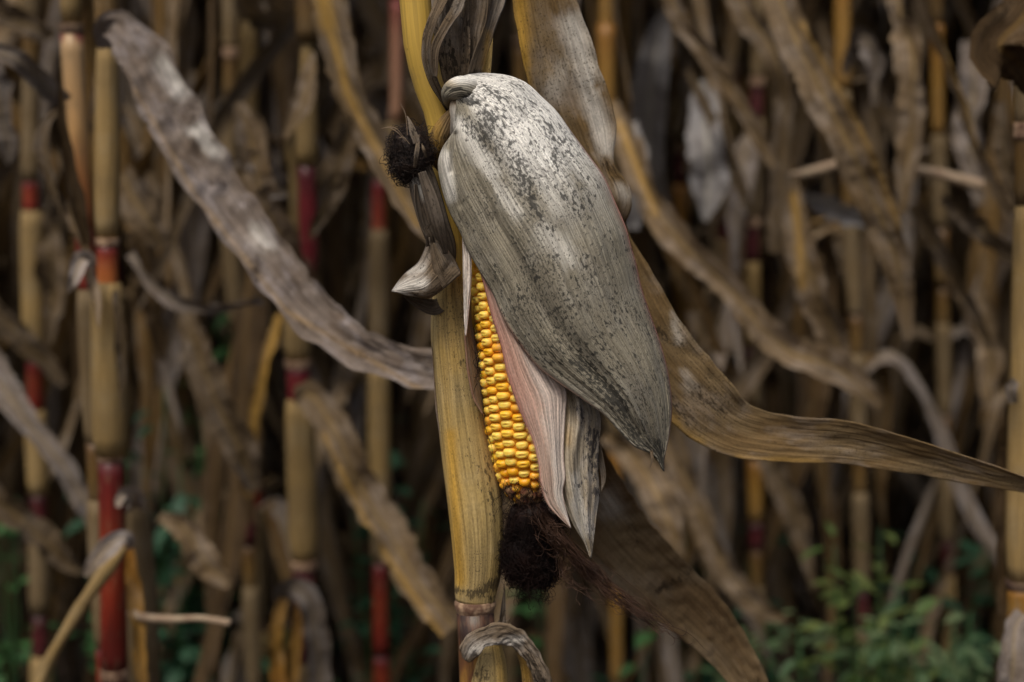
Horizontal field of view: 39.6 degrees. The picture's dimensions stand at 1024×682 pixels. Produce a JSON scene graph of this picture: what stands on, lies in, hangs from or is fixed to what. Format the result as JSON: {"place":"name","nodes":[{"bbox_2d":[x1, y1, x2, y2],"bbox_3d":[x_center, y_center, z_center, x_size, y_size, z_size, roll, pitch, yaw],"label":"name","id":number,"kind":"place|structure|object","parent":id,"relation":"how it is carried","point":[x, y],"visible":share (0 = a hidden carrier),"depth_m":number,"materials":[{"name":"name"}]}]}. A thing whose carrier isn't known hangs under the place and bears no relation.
{"place":"outdoors","nodes":[
{"label":"outdoors","id":0,"kind":"place"},
{"bbox_2d":[0,383,974,681],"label":"ground","id":1,"kind":"structure","parent":0,"point":[336,667],"depth_m":3.36,"materials":[{"name":"soil"}]},
{"bbox_2d":[0,79,22,308],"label":"corn plant","id":2,"kind":"object","parent":1,"relation":"on","point":[3,286],"visible":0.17,"depth_m":2.22,"materials":[{"name":"brown plant"}]},
{"bbox_2d":[0,96,25,644],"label":"corn plant","id":3,"kind":"object","parent":1,"relation":"on","point":[6,292],"visible":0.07,"depth_m":2.38,"materials":[{"name":"brown plant"}]},
{"bbox_2d":[0,256,56,609],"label":"corn plant","id":4,"kind":"object","parent":1,"relation":"on","point":[0,478],"visible":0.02,"depth_m":2.91,"materials":[{"name":"beige plant"}]},
{"bbox_2d":[0,497,61,681],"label":"weed","id":5,"kind":"object","parent":1,"relation":"on","point":[20,657],"visible":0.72,"depth_m":1.52,"materials":[{"name":"green plant"}]},
{"bbox_2d":[0,0,87,681],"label":"corn plant","id":6,"kind":"object","parent":1,"relation":"on","point":[43,270],"visible":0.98,"depth_m":1.42,"materials":[{"name":"brown plant"}]},
{"bbox_2d":[0,157,87,668],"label":"corn plant","id":7,"kind":"object","parent":1,"relation":"on","point":[10,232],"depth_m":2.83,"materials":[{"name":"beige plant"}]},
{"bbox_2d":[0,99,92,667],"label":"corn plant","id":8,"kind":"object","parent":1,"relation":"on","point":[83,624],"visible":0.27,"depth_m":1.72,"materials":[{"name":"brown plant"}]},
{"bbox_2d":[0,0,100,681],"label":"corn plant","id":9,"kind":"object","parent":1,"relation":"on","point":[67,97],"visible":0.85,"depth_m":1.04,"materials":[{"name":"beige plant"}]},
{"bbox_2d":[28,613,95,681],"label":"weed","id":10,"kind":"object","parent":1,"relation":"on","point":[91,645],"visible":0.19,"depth_m":1.56,"materials":[{"name":"green plant"}]},
{"bbox_2d":[0,42,126,681],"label":"corn plant","id":11,"kind":"object","parent":1,"relation":"on","point":[22,493],"visible":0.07,"depth_m":2.02,"materials":[{"name":"brown plant"}]},
{"bbox_2d":[0,10,187,681],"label":"corn plant","id":12,"kind":"object","parent":1,"relation":"on","point":[64,393],"visible":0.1,"depth_m":2.08,"materials":[{"name":"brown plant"}]},
{"bbox_2d":[0,9,230,681],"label":"corn plant","id":13,"kind":"object","parent":1,"relation":"on","point":[49,406],"visible":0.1,"depth_m":2.30,"materials":[{"name":"brown plant"}]},
{"bbox_2d":[0,14,241,607],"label":"corn plant","id":14,"kind":"object","parent":1,"relation":"on","point":[169,498],"depth_m":2.61,"materials":[{"name":"beige plant"}]},
{"bbox_2d":[33,486,231,681],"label":"corn plant","id":15,"kind":"object","parent":1,"relation":"on","point":[106,555],"visible":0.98,"depth_m":1.01,"materials":[{"name":"brown plant"}]},
{"bbox_2d":[63,466,214,681],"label":"weed","id":16,"kind":"object","parent":1,"relation":"on","point":[178,505],"visible":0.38,"depth_m":1.61,"materials":[{"name":"green plant"}]},
{"bbox_2d":[51,15,240,681],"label":"corn plant","id":17,"kind":"object","parent":1,"relation":"on","point":[236,601],"visible":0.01,"depth_m":2.19,"materials":[{"name":"brown plant"}]},
{"bbox_2d":[124,382,213,681],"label":"weed","id":18,"kind":"object","parent":1,"relation":"on","point":[165,669],"visible":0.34,"depth_m":1.63,"materials":[{"name":"green plant"}]},
{"bbox_2d":[0,0,347,681],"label":"corn plant","id":19,"kind":"object","parent":1,"relation":"on","point":[56,503],"visible":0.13,"depth_m":1.89,"materials":[{"name":"brown plant"}]},
{"bbox_2d":[0,0,354,681],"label":"corn plant","id":20,"kind":"object","parent":1,"relation":"on","point":[177,441],"visible":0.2,"depth_m":1.69,"materials":[{"name":"brown plant"}]},
{"bbox_2d":[20,0,372,680],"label":"corn plant","id":21,"kind":"object","parent":1,"relation":"on","point":[271,430],"visible":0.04,"depth_m":2.07,"materials":[{"name":"brown plant"}]},
{"bbox_2d":[120,0,282,681],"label":"corn plant","id":22,"kind":"object","parent":1,"relation":"on","point":[239,440],"visible":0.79,"depth_m":1.33,"materials":[{"name":"brown plant"}]},
{"bbox_2d":[151,312,272,674],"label":"weed","id":23,"kind":"object","parent":1,"relation":"on","point":[218,354],"visible":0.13,"depth_m":1.79,"materials":[{"name":"green plant"}]},
{"bbox_2d":[0,0,433,681],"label":"corn plant","id":24,"kind":"object","parent":1,"relation":"on","point":[226,538],"visible":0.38,"depth_m":1.61,"materials":[{"name":"brown plant"}]},
{"bbox_2d":[199,0,241,607],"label":"corn plant","id":25,"kind":"object","parent":1,"relation":"on","point":[239,576],"depth_m":3.02,"materials":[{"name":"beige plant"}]},
{"bbox_2d":[120,10,368,681],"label":"corn plant","id":26,"kind":"object","parent":1,"relation":"on","point":[276,441],"visible":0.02,"depth_m":2.16,"materials":[{"name":"brown plant"}]},
{"bbox_2d":[214,626,290,681],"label":"weed","id":27,"kind":"object","parent":1,"relation":"on","point":[265,664],"visible":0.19,"depth_m":1.66,"materials":[{"name":"green plant"}]},
{"bbox_2d":[67,0,481,681],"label":"corn plant","id":28,"kind":"object","parent":1,"relation":"on","point":[189,144],"visible":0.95,"depth_m":0.92,"materials":[{"name":"brown plant"}]},
{"bbox_2d":[132,0,422,681],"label":"corn plant","id":29,"kind":"object","parent":1,"relation":"on","point":[372,394],"visible":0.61,"depth_m":1.53,"materials":[{"name":"brown plant"}]},
{"bbox_2d":[217,73,343,532],"bbox_3d":[-0.508,-0.509,3.165,0.648,2.469,0.533,-3,7,-21],"label":"corn plant","id":30,"kind":"object","parent":1,"relation":"on","point":[273,447],"depth_m":3.25,"materials":[{"name":"beige plant"}]},
{"bbox_2d":[178,15,398,681],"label":"corn plant","id":31,"kind":"object","parent":1,"relation":"on","point":[394,496],"visible":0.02,"depth_m":2.17,"materials":[{"name":"brown plant"}]},
{"bbox_2d":[198,52,401,662],"bbox_3d":[-0.383,-0.435,2.643,0.597,2.646,0.575,-5,8,-33],"label":"corn plant","id":32,"kind":"object","parent":1,"relation":"on","point":[278,471],"visible":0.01,"depth_m":2.67,"materials":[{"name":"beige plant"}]},
{"bbox_2d":[200,0,425,587],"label":"corn plant","id":33,"kind":"object","parent":1,"relation":"on","point":[340,46],"visible":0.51,"depth_m":1.46,"materials":[{"name":"brown plant"}]},
{"bbox_2d":[195,0,449,681],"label":"corn plant","id":34,"kind":"object","parent":1,"relation":"on","point":[356,203],"visible":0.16,"depth_m":2.08,"materials":[{"name":"brown plant"}]},
{"bbox_2d":[233,0,456,681],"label":"corn plant","id":35,"kind":"object","parent":1,"relation":"on","point":[312,406],"visible":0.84,"depth_m":1.23,"materials":[{"name":"brown plant"}]},
{"bbox_2d":[279,214,412,422],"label":"corn plant","id":36,"kind":"object","parent":1,"relation":"on","point":[406,333],"depth_m":3.17,"materials":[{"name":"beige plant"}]},
{"bbox_2d":[282,23,411,529],"bbox_3d":[-0.220,-0.393,2.591,0.611,2.477,0.548,6,9,42],"label":"corn plant","id":37,"kind":"object","parent":1,"relation":"on","point":[363,36],"depth_m":2.62,"materials":[{"name":"beige plant"}]},
{"bbox_2d":[330,417,449,681],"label":"weed","id":38,"kind":"object","parent":1,"relation":"on","point":[396,629],"visible":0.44,"depth_m":1.67,"materials":[{"name":"green plant"}]},
{"bbox_2d":[387,78,411,399],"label":"corn plant","id":39,"kind":"object","parent":1,"relation":"on","point":[407,337],"visible":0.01,"depth_m":2.70,"materials":[{"name":"beige plant"}]},
{"bbox_2d":[367,59,450,659],"bbox_3d":[-0.015,-0.409,2.310,0.599,2.627,0.557,5,8,34],"label":"corn plant","id":40,"kind":"object","parent":1,"relation":"on","point":[399,479],"visible":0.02,"depth_m":2.38,"materials":[{"name":"brown plant"}]},
{"bbox_2d":[267,0,571,681],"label":"corn plant","id":41,"kind":"object","parent":1,"relation":"on","point":[407,237],"visible":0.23,"depth_m":1.93,"materials":[{"name":"brown plant"}]},
{"bbox_2d":[0,588,936,681],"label":"ground cover","id":42,"kind":"object","parent":1,"relation":"on","point":[339,650],"depth_m":2.92,"materials":[{"name":"green plant"}]},
{"bbox_2d":[28,496,909,681],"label":"leaf litter","id":43,"kind":"object","parent":1,"relation":"on","point":[821,538],"visible":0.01,"depth_m":3.34,"materials":[{"name":"brown plant"}]},
{"bbox_2d":[368,13,588,681],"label":"corn plant","id":44,"kind":"object","parent":1,"relation":"on","point":[504,58],"visible":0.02,"depth_m":2.03,"materials":[{"name":"brown plant"}]},
{"bbox_2d":[316,0,718,681],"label":"corn plant","id":45,"kind":"object","parent":1,"relation":"on","point":[560,626],"visible":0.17,"depth_m":1.69,"materials":[{"name":"brown plant"}]},
{"bbox_2d":[321,0,770,681],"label":"corn plant","id":46,"kind":"object","parent":1,"relation":"on","point":[601,658],"visible":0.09,"depth_m":1.81,"materials":[{"name":"brown plant"}]},
{"bbox_2d":[349,0,792,681],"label":"corn plant","id":47,"kind":"object","parent":1,"relation":"on","point":[601,634],"visible":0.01,"depth_m":2.09,"materials":[{"name":"brown plant"}]},
{"bbox_2d":[501,590,659,681],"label":"weed","id":48,"kind":"object","parent":1,"relation":"on","point":[642,638],"visible":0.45,"depth_m":1.54,"materials":[{"name":"green plant"}]},
{"bbox_2d":[589,675,609,681],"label":"weed","id":49,"kind":"object","parent":1,"relation":"on","point":[601,678],"visible":1,"depth_m":1.69,"materials":[{"name":"green plant"}]},
{"bbox_2d":[408,0,816,681],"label":"corn plant","id":50,"kind":"object","parent":1,"relation":"on","point":[690,218],"visible":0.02,"depth_m":2.17,"materials":[{"name":"brown plant"}]},
{"bbox_2d":[657,77,702,254],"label":"corn plant","id":51,"kind":"object","parent":1,"relation":"on","point":[660,249],"depth_m":3.34,"materials":[{"name":"beige plant"}]},
{"bbox_2d":[667,163,692,207],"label":"corn plant","id":52,"kind":"object","parent":1,"relation":"on","point":[686,166],"depth_m":3.80,"materials":[{"name":"beige plant"}]},
{"bbox_2d":[605,0,766,681],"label":"corn plant","id":53,"kind":"object","parent":1,"relation":"on","point":[635,674],"visible":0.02,"depth_m":2.28,"materials":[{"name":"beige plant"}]},
{"bbox_2d":[656,0,724,462],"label":"corn plant","id":54,"kind":"object","parent":1,"relation":"on","point":[688,194],"depth_m":2.75,"materials":[{"name":"beige plant"}]},
{"bbox_2d":[689,189,692,208],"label":"corn plant","id":55,"kind":"object","parent":1,"relation":"on","point":[691,204],"visible":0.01,"depth_m":6.68,"materials":[{"name":"beige plant"}]},
{"bbox_2d":[379,0,1023,681],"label":"corn plant","id":56,"kind":"object","parent":1,"relation":"on","point":[531,274],"visible":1,"depth_m":0.65,"materials":[{"name":"beige plant"}]},
{"bbox_2d":[631,0,778,671],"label":"corn plant","id":57,"kind":"object","parent":1,"relation":"on","point":[714,167],"visible":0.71,"depth_m":1.49,"materials":[{"name":"grey plant"}]},
{"bbox_2d":[573,0,884,681],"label":"corn plant","id":58,"kind":"object","parent":1,"relation":"on","point":[767,332],"visible":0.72,"depth_m":1.30,"materials":[{"name":"brown plant"}]},
{"bbox_2d":[695,627,770,681],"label":"weed","id":59,"kind":"object","parent":1,"relation":"on","point":[720,677],"visible":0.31,"depth_m":1.49,"materials":[{"name":"green plant"}]},
{"bbox_2d":[679,526,790,681],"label":"weed","id":60,"kind":"object","parent":1,"relation":"on","point":[705,677],"visible":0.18,"depth_m":1.76,"materials":[{"name":"green plant"}]},
{"bbox_2d":[690,146,820,580],"bbox_3d":[0.587,-0.527,3.264,0.658,2.463,0.481,-4,8,-31],"label":"corn plant","id":61,"kind":"object","parent":1,"relation":"on","point":[817,157],"depth_m":3.28,"materials":[{"name":"beige plant"}]},
{"bbox_2d":[571,0,977,681],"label":"corn plant","id":62,"kind":"object","parent":1,"relation":"on","point":[823,28],"visible":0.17,"depth_m":1.80,"materials":[{"name":"brown plant"}]},
{"bbox_2d":[658,0,892,668],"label":"corn plant","id":63,"kind":"object","parent":1,"relation":"on","point":[778,265],"visible":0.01,"depth_m":2.74,"materials":[{"name":"beige plant"}]},
{"bbox_2d":[638,0,914,681],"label":"corn plant","id":64,"kind":"object","parent":1,"relation":"on","point":[784,43],"visible":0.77,"depth_m":1.30,"materials":[{"name":"brown plant"}]},
{"bbox_2d":[586,0,973,681],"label":"corn plant","id":65,"kind":"object","parent":1,"relation":"on","point":[788,378],"visible":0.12,"depth_m":1.96,"materials":[{"name":"brown plant"}]},
{"bbox_2d":[624,0,970,681],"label":"corn plant","id":66,"kind":"object","parent":1,"relation":"on","point":[797,595],"visible":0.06,"depth_m":2.25,"materials":[{"name":"brown plant"}]},
{"bbox_2d":[788,153,833,406],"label":"corn plant","id":67,"kind":"object","parent":1,"relation":"on","point":[812,182],"depth_m":4.04,"materials":[{"name":"beige plant"}]},
{"bbox_2d":[671,0,1002,675],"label":"corn plant","id":68,"kind":"object","parent":1,"relation":"on","point":[917,486],"visible":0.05,"depth_m":2.42,"materials":[{"name":"brown plant"}]},
{"bbox_2d":[749,600,926,681],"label":"weed","id":69,"kind":"object","parent":1,"relation":"on","point":[875,657],"visible":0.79,"depth_m":1.37,"materials":[{"name":"green plant"}]},
{"bbox_2d":[666,0,1013,675],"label":"corn plant","id":70,"kind":"object","parent":1,"relation":"on","point":[861,300],"visible":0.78,"depth_m":1.60,"materials":[{"name":"beige plant"}]},
{"bbox_2d":[776,0,940,664],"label":"corn plant","id":71,"kind":"object","parent":1,"relation":"on","point":[886,51],"visible":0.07,"depth_m":2.56,"materials":[{"name":"beige plant"}]},
{"bbox_2d":[801,11,917,592],"bbox_3d":[0.827,-0.480,3.194,0.631,2.405,0.519,3,8,26],"label":"corn plant","id":72,"kind":"object","parent":1,"relation":"on","point":[813,503],"visible":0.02,"depth_m":3.35,"materials":[{"name":"beige plant"}]},
{"bbox_2d":[794,522,940,681],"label":"weed","id":73,"kind":"object","parent":1,"relation":"on","point":[842,601],"visible":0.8,"depth_m":1.41,"materials":[{"name":"green plant"}]},
{"bbox_2d":[840,200,924,414],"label":"corn plant","id":74,"kind":"object","parent":1,"relation":"on","point":[921,407],"depth_m":4.06,"materials":[{"name":"beige plant"}]},
{"bbox_2d":[773,0,1014,681],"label":"corn plant","id":75,"kind":"object","parent":1,"relation":"on","point":[926,356],"visible":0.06,"depth_m":2.12,"materials":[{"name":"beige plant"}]},
{"bbox_2d":[800,0,995,680],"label":"corn plant","id":76,"kind":"object","parent":1,"relation":"on","point":[954,34],"visible":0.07,"depth_m":2.20,"materials":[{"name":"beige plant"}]},
{"bbox_2d":[818,611,982,681],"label":"weed","id":77,"kind":"object","parent":1,"relation":"on","point":[922,676],"visible":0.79,"depth_m":1.35,"materials":[{"name":"green plant"}]},
{"bbox_2d":[807,0,1014,681],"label":"corn plant","id":78,"kind":"object","parent":1,"relation":"on","point":[983,261],"visible":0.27,"depth_m":1.81,"materials":[{"name":"brown plant"}]},
{"bbox_2d":[893,81,929,515],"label":"corn plant","id":79,"kind":"object","parent":1,"relation":"on","point":[919,413],"visible":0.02,"depth_m":4.14,"materials":[{"name":"beige plant"}]},
{"bbox_2d":[819,0,1014,681],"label":"corn plant","id":80,"kind":"object","parent":1,"relation":"on","point":[973,86],"visible":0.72,"depth_m":1.75,"materials":[{"name":"brown plant"}]},
{"bbox_2d":[838,49,999,681],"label":"corn plant","id":81,"kind":"object","parent":1,"relation":"on","point":[908,518],"visible":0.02,"depth_m":2.67,"materials":[{"name":"beige plant"}]},
{"bbox_2d":[879,163,991,648],"bbox_3d":[0.803,-0.495,1.929,0.610,2.770,0.650,1,7,11],"label":"corn plant","id":82,"kind":"object","parent":1,"relation":"on","point":[934,550],"visible":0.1,"depth_m":2.04,"materials":[{"name":"brown plant"}]},
{"bbox_2d":[878,520,996,681],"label":"weed","id":83,"kind":"object","parent":1,"relation":"on","point":[948,602],"visible":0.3,"depth_m":1.84,"materials":[{"name":"green plant"}]},
{"bbox_2d":[880,611,1000,681],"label":"weed","id":84,"kind":"object","parent":1,"relation":"on","point":[965,659],"visible":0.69,"depth_m":1.41,"materials":[{"name":"green plant"}]},
{"bbox_2d":[909,80,977,577],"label":"corn plant","id":85,"kind":"object","parent":1,"relation":"on","point":[921,271],"visible":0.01,"depth_m":3.33,"materials":[{"name":"beige plant"}]},
{"bbox_2d":[886,282,1003,679],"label":"corn plant","id":86,"kind":"object","parent":1,"relation":"on","point":[902,496],"visible":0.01,"depth_m":2.47,"materials":[{"name":"brown plant"}]},
{"bbox_2d":[879,68,1013,665],"bbox_3d":[0.783,-0.521,1.736,0.631,2.870,0.674,3,8,24],"label":"corn plant","id":87,"kind":"object","parent":1,"relation":"on","point":[963,382],"visible":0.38,"depth_m":1.81,"materials":[{"name":"brown plant"}]},
{"bbox_2d":[927,82,980,635],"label":"corn plant","id":88,"kind":"object","parent":1,"relation":"on","point":[929,267],"depth_m":2.84,"materials":[{"name":"beige plant"}]},
{"bbox_2d":[969,0,1023,681],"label":"corn plant","id":89,"kind":"object","parent":1,"relation":"on","point":[996,55],"visible":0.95,"depth_m":0.90,"materials":[{"name":"plant"}]}
]}

